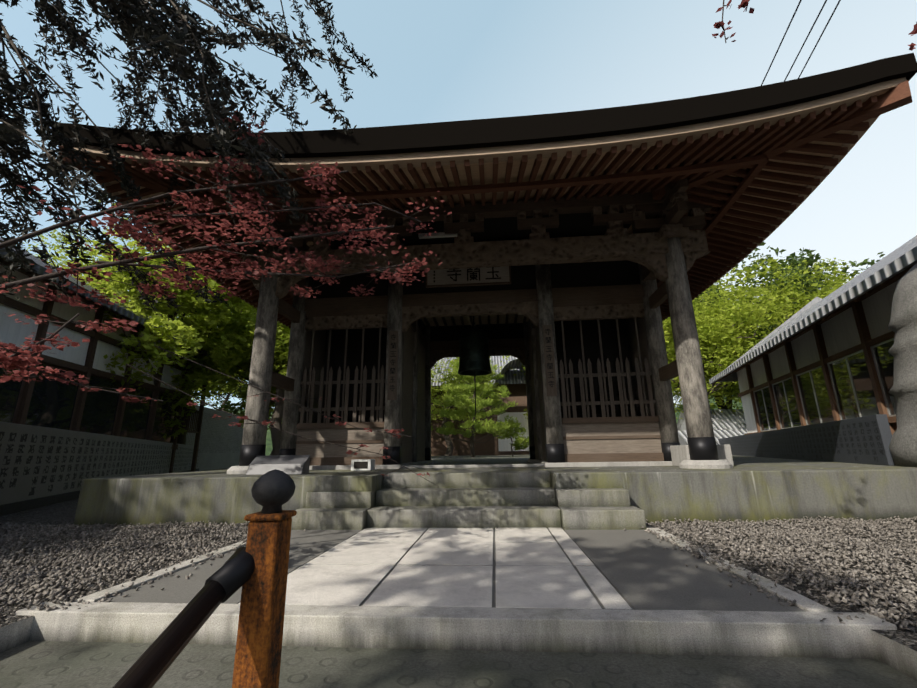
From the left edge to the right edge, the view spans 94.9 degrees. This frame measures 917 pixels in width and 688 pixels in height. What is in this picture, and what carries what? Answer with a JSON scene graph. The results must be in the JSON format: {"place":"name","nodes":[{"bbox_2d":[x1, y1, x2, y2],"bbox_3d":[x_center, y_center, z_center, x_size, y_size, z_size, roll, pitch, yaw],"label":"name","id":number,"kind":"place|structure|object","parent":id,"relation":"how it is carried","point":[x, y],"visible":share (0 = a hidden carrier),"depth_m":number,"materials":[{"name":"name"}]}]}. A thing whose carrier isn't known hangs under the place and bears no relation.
{"place":"outdoors","nodes":[
{"label":"outdoors","id":0,"kind":"place"},
{"bbox_2d":[0,286,188,472],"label":"building","id":1,"kind":"structure","parent":0,"point":[52,403],"depth_m":12.63,"materials":[{"name":"brown wood"}]},
{"bbox_2d":[0,238,209,358],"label":"building roof","id":2,"kind":"structure","parent":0,"point":[127,313],"depth_m":12.24,"materials":[{"name":"grey tile"}]},
{"bbox_2d":[0,256,202,355],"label":"roof edge","id":3,"kind":"object","parent":2,"relation":"attached to","point":[29,273],"visible":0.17,"depth_m":11.63,"materials":[{"name":"grey tile"}]},
{"bbox_2d":[0,0,377,311],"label":"cedar tree","id":4,"kind":"object","parent":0,"point":[178,38],"depth_m":3.99,"materials":[{"name":"plant"}]},
{"bbox_2d":[238,527,631,609],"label":"path slabs","id":5,"kind":"structure","parent":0,"point":[452,567],"depth_m":2.95,"materials":[{"name":"stone"}]},
{"bbox_2d":[15,528,896,658],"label":"path kerb","id":6,"kind":"structure","parent":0,"point":[731,633],"depth_m":2.13,"materials":[{"name":"stone"}]},
{"bbox_2d":[0,641,916,687],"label":"pavement","id":7,"kind":"structure","parent":0,"point":[47,664],"depth_m":1.91,"materials":[{"name":"concrete"}]},
{"bbox_2d":[232,510,296,687],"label":"rail post","id":8,"kind":"object","parent":7,"relation":"on","point":[257,660],"visible":0.83,"depth_m":0.62,"materials":[{"name":"orange paint"}]},
{"bbox_2d":[112,547,244,687],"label":"handrail","id":9,"kind":"object","parent":8,"relation":"attached to","point":[150,666],"visible":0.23,"depth_m":0.50,"materials":[{"name":"brown metal"}]},
{"bbox_2d":[205,547,254,602],"bbox_3d":[-0.326,0.336,0.631,0.061,0.075,0.098,-2,-14,4],"label":"handrail collar","id":10,"kind":"object","parent":9,"relation":"attached to","point":[233,575],"visible":0.52,"depth_m":0.60,"materials":[{"name":"black metal"}]},
{"bbox_2d":[251,469,295,513],"bbox_3d":[-0.298,0.236,0.679,0.066,0.066,0.066,-2,-14,4],"label":"post finial","id":11,"kind":"object","parent":8,"relation":"attached to","point":[272,491],"visible":1,"depth_m":0.66,"materials":[{"name":"black metal"}]},
{"bbox_2d":[0,0,916,486],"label":"maple tree","id":12,"kind":"object","parent":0,"point":[18,364],"depth_m":3.25,"materials":[{"name":"red plant"}]},
{"bbox_2d":[0,468,916,650],"bbox_3d":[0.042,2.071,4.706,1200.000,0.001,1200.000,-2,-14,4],"label":"ground","id":13,"kind":"structure","parent":0,"point":[62,513],"depth_m":3.11,"materials":[{"name":"grey gravel"}]},
{"bbox_2d":[0,265,183,390],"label":"building walls","id":14,"kind":"structure","parent":13,"relation":"on","point":[13,330],"depth_m":11.89,"materials":[{"name":"white paint"}]},
{"bbox_2d":[0,468,198,515],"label":"fence footing","id":15,"kind":"object","parent":13,"relation":"on","point":[14,507],"depth_m":7.34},
{"bbox_2d":[0,422,199,504],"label":"fence","id":16,"kind":"object","parent":15,"relation":"on","point":[37,462],"visible":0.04,"depth_m":8.38,"materials":[{"name":"stone"}]},
{"bbox_2d":[46,199,256,444],"bbox_3d":[-13.815,-0.576,22.025,15.282,14.152,14.221,-2,-14,4],"label":"tree","id":17,"kind":"object","parent":13,"relation":"on","point":[144,311],"depth_m":18.93,"materials":[{"name":"plant"}]},
{"bbox_2d":[182,364,212,471],"bbox_3d":[-12.555,3.386,18.702,2.800,4.750,1.700,1,-15,-7],"label":"building veranda","id":18,"kind":"object","parent":13,"relation":"on","point":[198,423],"visible":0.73,"depth_m":19.07,"materials":[{"name":"brown wood"}]},
{"bbox_2d":[186,405,243,470],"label":"wall","id":19,"kind":"structure","parent":13,"relation":"on","point":[220,442],"depth_m":26.70,"materials":[{"name":"stone"}]},
{"bbox_2d":[191,368,271,417],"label":"tree","id":20,"kind":"object","parent":13,"relation":"on","point":[227,407],"depth_m":34.32,"materials":[{"name":"plant"}]},
{"bbox_2d":[177,303,456,411],"bbox_3d":[-8.696,0.851,27.432,18.144,14.039,13.044,-2,-14,4],"label":"tree","id":21,"kind":"object","parent":13,"relation":"on","point":[236,390],"depth_m":29.05,"materials":[{"name":"green plant"}]},
{"bbox_2d":[249,319,437,423],"bbox_3d":[-5.286,1.569,21.030,8.321,9.424,10.974,-2,-14,4],"label":"tree","id":22,"kind":"object","parent":13,"relation":"on","point":[284,357],"depth_m":17.07,"materials":[{"name":"green plant"}]},
{"bbox_2d":[97,525,805,611],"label":"path strips","id":23,"kind":"object","parent":13,"relation":"on","point":[637,570],"visible":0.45,"depth_m":2.84,"materials":[{"name":"concrete"}]},
{"bbox_2d":[102,528,795,605],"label":"stray stones","id":24,"kind":"object","parent":23,"relation":"on","point":[793,602],"visible":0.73,"depth_m":2.80,"materials":[{"name":"grey stone"}]},
{"bbox_2d":[291,471,645,529],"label":"steps","id":25,"kind":"structure","parent":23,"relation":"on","point":[509,499],"depth_m":4.85,"materials":[{"name":"stone"}]},
{"bbox_2d":[0,515,916,634],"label":"gravel stones","id":26,"kind":"object","parent":13,"relation":"on","point":[29,536],"visible":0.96,"depth_m":3.46,"materials":[{"name":"grey gravel"}]},
{"bbox_2d":[0,616,916,680],"bbox_3d":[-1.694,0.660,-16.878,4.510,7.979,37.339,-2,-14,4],"label":"stone curb","id":27,"kind":"structure","parent":13,"relation":"on","point":[899,657],"depth_m":1.92,"materials":[{"name":"stone"}]},
{"bbox_2d":[431,357,499,455],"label":"tree","id":28,"kind":"object","parent":13,"relation":"on","point":[448,379],"depth_m":34.15,"materials":[{"name":"green plant"}]},
{"bbox_2d":[431,357,517,456],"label":"pine tree","id":29,"kind":"object","parent":13,"relation":"on","point":[459,403],"depth_m":21.84,"materials":[{"name":"green plant"}]},
{"bbox_2d":[74,455,916,526],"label":"platform","id":30,"kind":"structure","parent":13,"relation":"on","point":[749,488],"depth_m":5.11,"materials":[{"name":"stone"}]},
{"bbox_2d":[246,455,309,474],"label":"stone slab","id":31,"kind":"structure","parent":30,"relation":"on","point":[288,465],"depth_m":5.88,"materials":[{"name":"grey stone"}]},
{"bbox_2d":[351,459,374,470],"bbox_3d":[-1.577,1.999,6.962,0.330,0.170,0.250,-2,-14,4],"label":"floodlight","id":32,"kind":"object","parent":30,"relation":"on","point":[371,464],"visible":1,"depth_m":6.86,"materials":[{"name":"white metal"}]},
{"bbox_2d":[354,461,367,468],"bbox_3d":[-1.587,1.967,6.839,0.230,0.110,0.005,-2,-14,4],"label":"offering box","id":33,"kind":"object","parent":32,"relation":"attached to","point":[360,465],"visible":1,"depth_m":6.83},
{"bbox_2d":[226,459,732,473],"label":"gate base stones","id":34,"kind":"object","parent":30,"relation":"on","point":[706,464],"visible":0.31,"depth_m":7.05,"materials":[{"name":"grey stone"}]},
{"bbox_2d":[242,233,713,461],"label":"wooden columns","id":35,"kind":"structure","parent":34,"relation":"on","point":[695,402],"depth_m":7.36,"materials":[{"name":"wood"}]},
{"bbox_2d":[387,331,397,399],"bbox_3d":[-1.212,0.383,7.788,0.170,1.300,0.025,-2,-14,4],"label":"vertical sign plaque","id":36,"kind":"object","parent":35,"relation":"attached to","point":[391,394],"visible":0.86,"depth_m":7.77,"materials":[{"name":"brown wood"}]},
{"bbox_2d":[542,325,556,395],"bbox_3d":[1.637,0.285,7.567,0.170,1.300,0.025,-2,-14,4],"label":"inscribed plaque","id":37,"kind":"object","parent":35,"relation":"attached to","point":[551,391],"visible":0.93,"depth_m":7.55,"materials":[{"name":"brown wood"}]},
{"bbox_2d":[239,437,718,465],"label":"column bases","id":38,"kind":"object","parent":34,"relation":"on","point":[702,448],"visible":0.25,"depth_m":7.01,"materials":[{"name":"black metal"}]},
{"bbox_2d":[670,444,733,465],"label":"stone block","id":39,"kind":"structure","parent":30,"relation":"on","point":[679,454],"depth_m":6.36,"materials":[{"name":"grey stone"}]},
{"bbox_2d":[718,414,894,465],"bbox_3d":[9.159,3.080,12.835,0.124,0.700,15.650,-7,-16,23],"label":"fence","id":40,"kind":"object","parent":30,"relation":"on","point":[863,440],"visible":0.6,"depth_m":7.69,"materials":[{"name":"stone"}]},
{"bbox_2d":[888,264,916,466],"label":"stone lantern","id":41,"kind":"object","parent":30,"relation":"on","point":[902,350],"visible":1,"depth_m":5.62,"materials":[{"name":"stone"}]},
{"bbox_2d":[492,356,524,375],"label":"tree","id":42,"kind":"object","parent":13,"relation":"on","point":[510,367],"visible":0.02,"depth_m":35.37,"materials":[{"name":"green plant"}]},
{"bbox_2d":[493,414,528,456],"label":"tree","id":43,"kind":"object","parent":13,"relation":"on","point":[509,432],"depth_m":22.53,"materials":[{"name":"green plant"}]},
{"bbox_2d":[662,266,783,413],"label":"tree","id":44,"kind":"object","parent":13,"relation":"on","point":[732,297],"depth_m":25.19,"materials":[{"name":"green plant"}]},
{"bbox_2d":[662,279,792,418],"bbox_3d":[14.645,1.169,24.744,11.463,11.306,10.892,-2,-14,4],"label":"tree","id":45,"kind":"object","parent":13,"relation":"on","point":[715,325],"depth_m":23.29,"materials":[{"name":"green plant"}]},
{"bbox_2d":[666,253,842,389],"bbox_3d":[19.409,0.802,28.626,13.787,13.985,13.319,-2,-14,4],"label":"tree","id":46,"kind":"object","parent":13,"relation":"on","point":[808,282],"depth_m":26.48,"materials":[{"name":"green plant"}]},
{"bbox_2d":[676,256,854,408],"bbox_3d":[21.360,1.231,32.607,16.218,15.063,15.083,-2,-14,4],"label":"tree","id":47,"kind":"object","parent":13,"relation":"on","point":[774,265],"depth_m":29.85,"materials":[{"name":"green plant"}]},
{"bbox_2d":[736,258,861,346],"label":"tree","id":48,"kind":"object","parent":13,"relation":"on","point":[824,292],"depth_m":23.92,"materials":[{"name":"green plant"}]},
{"bbox_2d":[735,242,884,312],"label":"tree","id":49,"kind":"object","parent":13,"relation":"on","point":[810,255],"depth_m":27.47,"materials":[{"name":"green plant"}]},
{"bbox_2d":[0,0,916,409],"label":"sky","id":50,"kind":"structure","parent":0,"point":[434,61],"materials":[{"name":"blue"}]},
{"bbox_2d":[307,211,640,422],"bbox_3d":[0.369,0.404,9.663,6.740,4.450,5.800,-2,-14,4],"label":"dark gate interior","id":51,"kind":"object","parent":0,"point":[602,273],"visible":0.15,"depth_m":8.51,"materials":[{"name":"black wood"}]},
{"bbox_2d":[473,316,475,414],"bbox_3d":[0.368,0.393,9.660,0.036,2.430,0.048,-2,-14,4],"label":"bell rope","id":52,"kind":"object","parent":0,"point":[475,383],"visible":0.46,"depth_m":9.48,"materials":[{"name":"brown fabric"}]},
{"bbox_2d":[458,322,491,375],"bbox_3d":[0.364,0.080,9.747,0.770,1.200,0.770,-2,-14,4],"label":"bell","id":53,"kind":"object","parent":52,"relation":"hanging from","point":[474,351],"visible":0.98,"depth_m":9.46,"materials":[{"name":"black metal"}]},
{"bbox_2d":[421,314,528,325],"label":"gate passage ceiling","id":54,"kind":"structure","parent":0,"point":[493,319],"depth_m":11.32,"materials":[{"name":"brown wood"}]},
{"bbox_2d":[241,192,710,368],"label":"wooden beams","id":55,"kind":"structure","parent":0,"point":[616,241],"depth_m":7.04,"materials":[{"name":"brown wood"}]},
{"bbox_2d":[295,318,661,462],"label":"wooden wall panels","id":56,"kind":"object","parent":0,"point":[595,446],"visible":0.42,"depth_m":8.09,"materials":[{"name":"brown wood"}]},
{"bbox_2d":[299,317,655,422],"bbox_3d":[0.378,0.940,9.540,6.440,1.810,3.752,-2,-14,4],"label":"wooden lattice","id":57,"kind":"object","parent":56,"relation":"on","point":[344,409],"visible":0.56,"depth_m":7.68,"materials":[{"name":"brown wood"}]},
{"bbox_2d":[431,384,529,455],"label":"hall","id":58,"kind":"structure","parent":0,"point":[518,395],"depth_m":35.80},
{"bbox_2d":[431,356,525,397],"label":"hall roof","id":59,"kind":"structure","parent":58,"relation":"on","point":[515,363],"depth_m":36.20,"materials":[{"name":"tile"}]},
{"bbox_2d":[56,53,916,157],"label":"gate roof","id":60,"kind":"structure","parent":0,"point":[508,131],"depth_m":4.96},
{"bbox_2d":[418,232,456,238],"bbox_3d":[-0.373,-1.972,7.632,0.700,0.060,0.080,-2,-14,4],"label":"lamp tube","id":61,"kind":"object","parent":60,"relation":"attached to","point":[435,235],"visible":0.79,"depth_m":7.61,"materials":[{"name":"white"}]},
{"bbox_2d":[251,178,688,390],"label":"brackets","id":62,"kind":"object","parent":60,"relation":"attached to","point":[659,296],"depth_m":7.36,"materials":[{"name":"brown wood"}]},
{"bbox_2d":[236,192,711,465],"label":"wood panels","id":63,"kind":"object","parent":60,"relation":"attached to","point":[647,203],"depth_m":7.34,"materials":[{"name":"brown wood"}]},
{"bbox_2d":[427,266,509,284],"bbox_3d":[0.182,-1.335,8.032,1.560,0.410,0.040,-2,-14,4],"label":"gate plaque","id":64,"kind":"object","parent":63,"relation":"attached to","point":[441,277],"visible":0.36,"depth_m":8.00,"materials":[{"name":"brown wood"}]},
{"bbox_2d":[426,266,510,287],"bbox_3d":[0.182,-1.335,8.032,1.620,0.470,0.060,-2,-14,4],"label":"sign frame","id":65,"kind":"object","parent":64,"relation":"attached to","point":[467,284],"visible":0.54,"depth_m":7.96,"materials":[{"name":"brown wood"}]},
{"bbox_2d":[389,266,553,389],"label":"gate inscriptions","id":66,"kind":"object","parent":64,"relation":"attached to","point":[550,365],"visible":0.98,"depth_m":7.93,"materials":[{"name":"paint"}]},
{"bbox_2d":[85,95,877,214],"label":"roof rafters","id":67,"kind":"object","parent":60,"relation":"attached to","point":[764,138],"visible":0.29,"depth_m":5.56,"materials":[{"name":"brown wood"}]},
{"bbox_2d":[61,77,906,326],"bbox_3d":[0.344,-1.288,10.099,10.420,0.655,10.300,-2,-14,4],"label":"roof eave edge","id":68,"kind":"object","parent":60,"relation":"attached to","point":[605,143],"visible":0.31,"depth_m":5.03,"materials":[{"name":"brown wood"}]},
{"bbox_2d":[59,80,911,327],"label":"gate rafters","id":69,"kind":"object","parent":60,"relation":"attached to","point":[724,253],"visible":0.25,"depth_m":6.31,"materials":[{"name":"brown wood"}]},
{"bbox_2d":[109,90,888,272],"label":"gate soffit","id":70,"kind":"structure","parent":60,"relation":"attached to","point":[488,172],"depth_m":6.00,"materials":[{"name":"brown wood"}]},
{"bbox_2d":[233,396,742,455],"bbox_3d":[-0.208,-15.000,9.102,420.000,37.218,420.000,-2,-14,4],"label":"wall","id":71,"kind":"structure","parent":0,"point":[269,449],"depth_m":155.90,"materials":[{"name":"white paint"}]},
{"bbox_2d":[23,224,227,381],"bbox_3d":[-23.669,0.270,29.334,17.034,16.664,13.659,-2,-14,4],"label":"tree","id":72,"kind":"object","parent":71,"relation":"on","point":[54,236],"depth_m":28.27,"materials":[{"name":"green plant"}]},
{"bbox_2d":[72,229,256,438],"bbox_3d":[-11.475,0.373,16.705,7.235,9.735,9.524,3,-15,-16],"label":"tree","id":73,"kind":"object","parent":71,"relation":"on","point":[189,328],"depth_m":15.20,"materials":[{"name":"green plant"}]},
{"bbox_2d":[183,301,289,455],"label":"tree","id":74,"kind":"object","parent":71,"relation":"on","point":[240,352],"depth_m":17.21,"materials":[{"name":"green plant"}]},
{"bbox_2d":[198,377,274,410],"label":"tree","id":75,"kind":"object","parent":71,"relation":"on","point":[220,398],"depth_m":53.60,"materials":[{"name":"green plant"}]},
{"bbox_2d":[672,379,725,412],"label":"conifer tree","id":76,"kind":"object","parent":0,"point":[680,407],"depth_m":50.59,"materials":[{"name":"green plant"}]},
{"bbox_2d":[671,279,740,408],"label":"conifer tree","id":77,"kind":"object","parent":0,"point":[723,407],"depth_m":30.27,"materials":[{"name":"green plant"}]},
{"bbox_2d":[677,409,746,444],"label":"hall roofs","id":78,"kind":"structure","parent":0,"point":[726,423],"depth_m":24.32,"materials":[{"name":"grey tile"}]},
{"bbox_2d":[761,0,840,85],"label":"power cables","id":79,"kind":"object","parent":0,"point":[805,39],"visible":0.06,"depth_m":8.12,"materials":[{"name":"black plastic"}]},
{"bbox_2d":[737,280,898,432],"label":"building walls","id":80,"kind":"structure","parent":0,"point":[840,332],"depth_m":10.96,"materials":[{"name":"white paint"}]},
{"bbox_2d":[737,270,908,434],"bbox_3d":[9.036,0.684,9.046,0.147,3.453,18.784,-5,-15,17],"label":"frame","id":81,"kind":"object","parent":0,"point":[864,391],"depth_m":10.85,"materials":[{"name":"brown wood"}]},
{"bbox_2d":[709,235,916,383],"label":"building roof","id":82,"kind":"structure","parent":81,"relation":"attached to","point":[903,257],"depth_m":9.93,"materials":[{"name":"grey tile"}]},
{"bbox_2d":[712,263,916,383],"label":"roof eave","id":83,"kind":"object","parent":82,"relation":"attached to","point":[895,278],"visible":0.29,"depth_m":9.60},
{"bbox_2d":[753,338,895,431],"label":"window frames","id":84,"kind":"structure","parent":81,"relation":"attached to","point":[878,373],"depth_m":10.87,"materials":[{"name":"brown wood"}]}
]}

